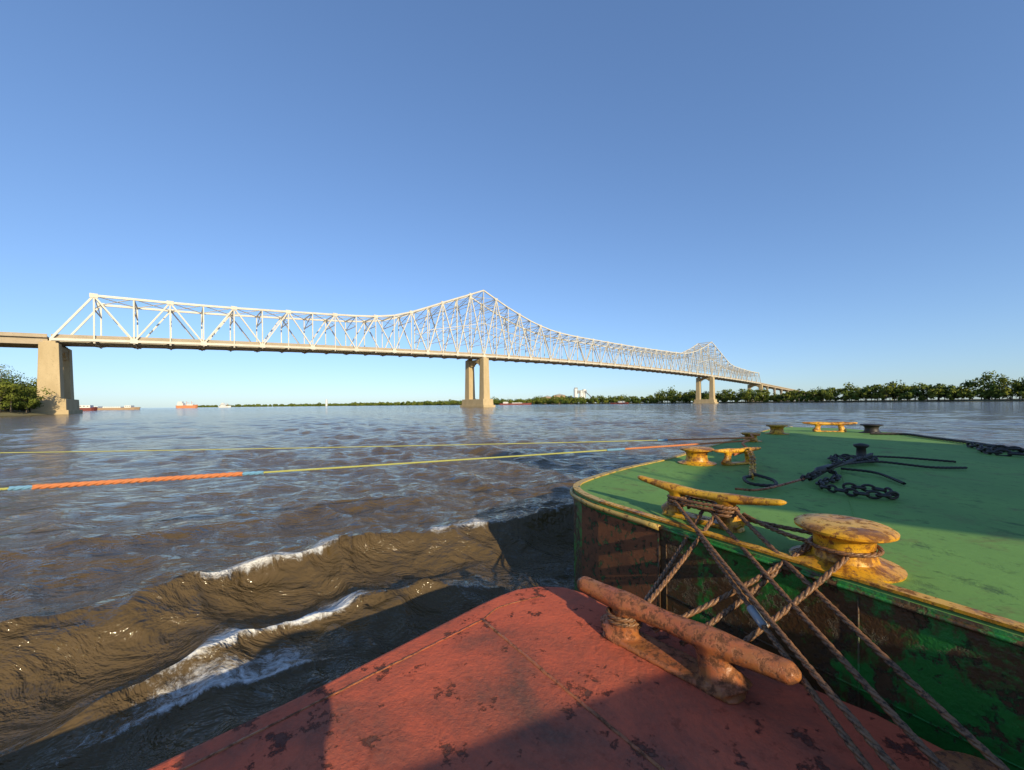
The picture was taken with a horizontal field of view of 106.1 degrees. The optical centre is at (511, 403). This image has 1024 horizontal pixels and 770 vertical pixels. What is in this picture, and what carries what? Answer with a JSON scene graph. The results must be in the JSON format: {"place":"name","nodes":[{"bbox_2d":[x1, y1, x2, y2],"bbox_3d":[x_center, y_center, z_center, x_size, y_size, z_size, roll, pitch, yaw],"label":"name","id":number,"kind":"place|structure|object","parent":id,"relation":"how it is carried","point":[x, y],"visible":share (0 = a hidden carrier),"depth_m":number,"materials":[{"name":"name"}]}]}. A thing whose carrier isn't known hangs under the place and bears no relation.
{"place":"outdoors","nodes":[
{"label":"outdoors","id":0,"kind":"place"},
{"bbox_2d":[0,410,46,415],"bbox_3d":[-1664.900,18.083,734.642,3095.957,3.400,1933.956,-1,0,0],"label":"river bank","id":1,"kind":"structure","parent":0,"point":[8,413],"depth_m":135.48,"materials":[{"name":"grey concrete"}]},
{"bbox_2d":[0,364,54,413],"bbox_3d":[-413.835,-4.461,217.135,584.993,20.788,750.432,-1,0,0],"label":"riverbank trees","id":2,"kind":"object","parent":1,"relation":"on","point":[21,396],"visible":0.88,"depth_m":137.05,"materials":[{"name":"green plant"}]},
{"bbox_2d":[0,401,1023,769],"bbox_3d":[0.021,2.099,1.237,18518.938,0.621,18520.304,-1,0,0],"label":"river water","id":3,"kind":"structure","parent":0,"point":[146,625],"depth_m":6.32,"materials":[{"name":"brown liquid"}]},
{"bbox_2d":[79,405,97,410],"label":"moored barge","id":4,"kind":"object","parent":3,"relation":"on","point":[87,407],"visible":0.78,"depth_m":333.74,"materials":[{"name":"red paint"}]},
{"bbox_2d":[94,405,140,409],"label":"moored barge","id":5,"kind":"object","parent":3,"relation":"on","point":[131,407],"visible":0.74,"depth_m":440.00,"materials":[{"name":"white paint"}]},
{"bbox_2d":[176,401,197,407],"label":"cargo ship","id":6,"kind":"object","parent":3,"relation":"on","point":[181,405],"visible":0.97,"depth_m":994.54,"materials":[{"name":"orange paint"}]},
{"bbox_2d":[218,403,230,407],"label":"cargo ship","id":7,"kind":"object","parent":3,"relation":"on","point":[222,405],"visible":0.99,"depth_m":1295.81,"materials":[{"name":"white paint"}]},
{"bbox_2d":[0,290,823,413],"bbox_3d":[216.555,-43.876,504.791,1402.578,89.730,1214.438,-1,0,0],"label":"cantilever bridge","id":8,"kind":"structure","parent":3,"relation":"on","point":[55,369],"depth_m":238.76,"materials":[{"name":"metal"}]},
{"bbox_2d":[499,402,530,404],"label":"moored barge","id":9,"kind":"object","parent":3,"relation":"on","point":[505,403],"visible":1,"depth_m":894.37,"materials":[{"name":"red paint"}]},
{"bbox_2d":[147,587,942,769],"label":"red deck barge","id":10,"kind":"object","parent":3,"relation":"on","point":[542,678],"visible":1,"depth_m":1.85,"materials":[{"name":"paint"}]},
{"bbox_2d":[577,576,801,703],"bbox_3d":[0.899,1.371,2.250,0.213,0.344,1.299,-1,0,-41],"label":"deck kevel","id":11,"kind":"object","parent":10,"relation":"on","point":[711,669],"visible":0.94,"depth_m":2.08,"materials":[{"name":"orange metal"}]},
{"bbox_2d":[929,750,997,769],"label":"button bollard","id":12,"kind":"object","parent":10,"relation":"on","point":[952,760],"visible":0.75,"depth_m":1.43,"materials":[{"name":"red metal"}]},
{"bbox_2d":[610,401,628,403],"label":"moored barge","id":13,"kind":"object","parent":3,"relation":"on","point":[621,402],"visible":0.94,"depth_m":729.06,"materials":[{"name":"red paint"}]},
{"bbox_2d":[570,426,1023,769],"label":"green deck barge","id":14,"kind":"object","parent":3,"relation":"on","point":[942,624],"visible":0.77,"depth_m":2.74,"materials":[{"name":"paint"}]},
{"bbox_2d":[677,446,716,465],"bbox_3d":[3.009,0.836,6.280,0.577,0.268,0.577,-1,0,0],"label":"button bollard","id":15,"kind":"object","parent":14,"relation":"on","point":[696,455],"visible":0.99,"depth_m":6.13,"materials":[{"name":"yellow metal"}]},
{"bbox_2d":[637,475,786,532],"bbox_3d":[1.578,0.851,3.230,0.174,0.332,1.257,-1,0,-35],"label":"deck kevel","id":16,"kind":"object","parent":14,"relation":"on","point":[737,524],"visible":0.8,"depth_m":3.11,"materials":[{"name":"yellow paint"}]},
{"bbox_2d":[714,447,760,465],"bbox_3d":[3.612,0.843,6.151,0.980,0.288,0.144,-1,0,-19],"label":"deck kevel","id":17,"kind":"object","parent":14,"relation":"on","point":[728,453],"visible":0.86,"depth_m":6.07,"materials":[{"name":"yellow paint"}]},
{"bbox_2d":[741,432,761,441],"bbox_3d":[6.009,0.824,9.700,0.495,0.230,0.495,-1,0,0],"label":"button bollard","id":18,"kind":"object","parent":14,"relation":"on","point":[747,434],"visible":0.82,"depth_m":9.58,"materials":[{"name":"metal"}]},
{"bbox_2d":[732,433,777,486],"bbox_3d":[4.431,0.820,7.183,0.499,0.259,6.508,-1,0,31],"label":"shackle and chain","id":19,"kind":"object","parent":14,"relation":"on","point":[752,469],"visible":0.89,"depth_m":4.91,"materials":[{"name":"grey metal"}]},
{"bbox_2d":[0,440,745,490],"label":"mooring line","id":20,"kind":"object","parent":19,"relation":"attached to","point":[109,482],"visible":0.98,"depth_m":4.70,"materials":[{"name":"orange fabric"}]},
{"bbox_2d":[0,437,753,452],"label":"mooring line","id":21,"kind":"object","parent":19,"relation":"attached to","point":[411,445],"visible":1,"depth_m":7.86,"materials":[{"name":"orange fabric"}]},
{"bbox_2d":[765,424,788,434],"bbox_3d":[8.108,0.771,11.800,0.632,0.293,0.632,-1,0,0],"label":"button bollard","id":22,"kind":"object","parent":14,"relation":"on","point":[776,429],"visible":1,"depth_m":11.64,"materials":[{"name":"metal"}]},
{"bbox_2d":[606,494,1009,769],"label":"mooring wire ropes","id":23,"kind":"object","parent":14,"relation":"attached to","point":[765,576],"visible":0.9,"depth_m":2.16,"materials":[{"name":"metal"}]},
{"bbox_2d":[802,422,856,431],"bbox_3d":[10.208,0.751,12.400,1.487,0.361,0.204,-1,0,18],"label":"deck kevel","id":24,"kind":"object","parent":14,"relation":"on","point":[818,425],"visible":0.97,"depth_m":12.34,"materials":[{"name":"yellow paint"}]},
{"bbox_2d":[789,513,907,583],"bbox_3d":[2.039,0.852,2.370,0.550,0.255,0.550,-1,0,0],"label":"button bollard","id":25,"kind":"object","parent":14,"relation":"on","point":[845,533],"visible":0.92,"depth_m":2.25,"materials":[{"name":"yellow metal"}]},
{"bbox_2d":[735,443,967,499],"bbox_3d":[4.731,0.802,5.068,4.626,0.300,1.483,-1,0,-38],"label":"ratchet and cable","id":26,"kind":"object","parent":14,"relation":"on","point":[861,456],"visible":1,"depth_m":4.89,"materials":[{"name":"black metal"}]},
{"bbox_2d":[859,424,883,432],"bbox_3d":[11.008,0.748,11.800,0.605,0.280,0.605,-1,0,0],"label":"button bollard","id":27,"kind":"object","parent":14,"relation":"on","point":[868,428],"visible":0.83,"depth_m":11.67,"materials":[{"name":"metal"}]},
{"bbox_2d":[870,432,1023,455],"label":"chain","id":28,"kind":"object","parent":14,"relation":"on","point":[987,448],"visible":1,"depth_m":7.41,"materials":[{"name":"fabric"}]},
{"bbox_2d":[0,0,1023,407],"label":"sky","id":29,"kind":"structure","parent":0,"point":[824,194],"materials":[{"name":"blue"}]},
{"bbox_2d":[262,398,1023,406],"bbox_3d":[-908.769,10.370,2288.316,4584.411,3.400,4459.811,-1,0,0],"label":"river bank","id":30,"kind":"structure","parent":0,"point":[957,400],"depth_m":487.18,"materials":[{"name":"soil"}]},
{"bbox_2d":[544,394,573,403],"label":"riverside warehouse","id":31,"kind":"structure","parent":30,"relation":"on","point":[556,395],"depth_m":1130.00,"materials":[{"name":"white metal"}]},
{"bbox_2d":[574,388,590,397],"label":"grain elevator","id":32,"kind":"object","parent":30,"relation":"on","point":[582,392],"visible":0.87,"depth_m":1095.41,"materials":[{"name":"white paint"}]},
{"bbox_2d":[198,370,1023,406],"bbox_3d":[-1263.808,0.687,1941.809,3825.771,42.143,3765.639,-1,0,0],"label":"distant riverbank trees","id":33,"kind":"object","parent":30,"relation":"on","point":[1001,389],"visible":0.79,"depth_m":502.93,"materials":[{"name":"green plant"}]}
]}

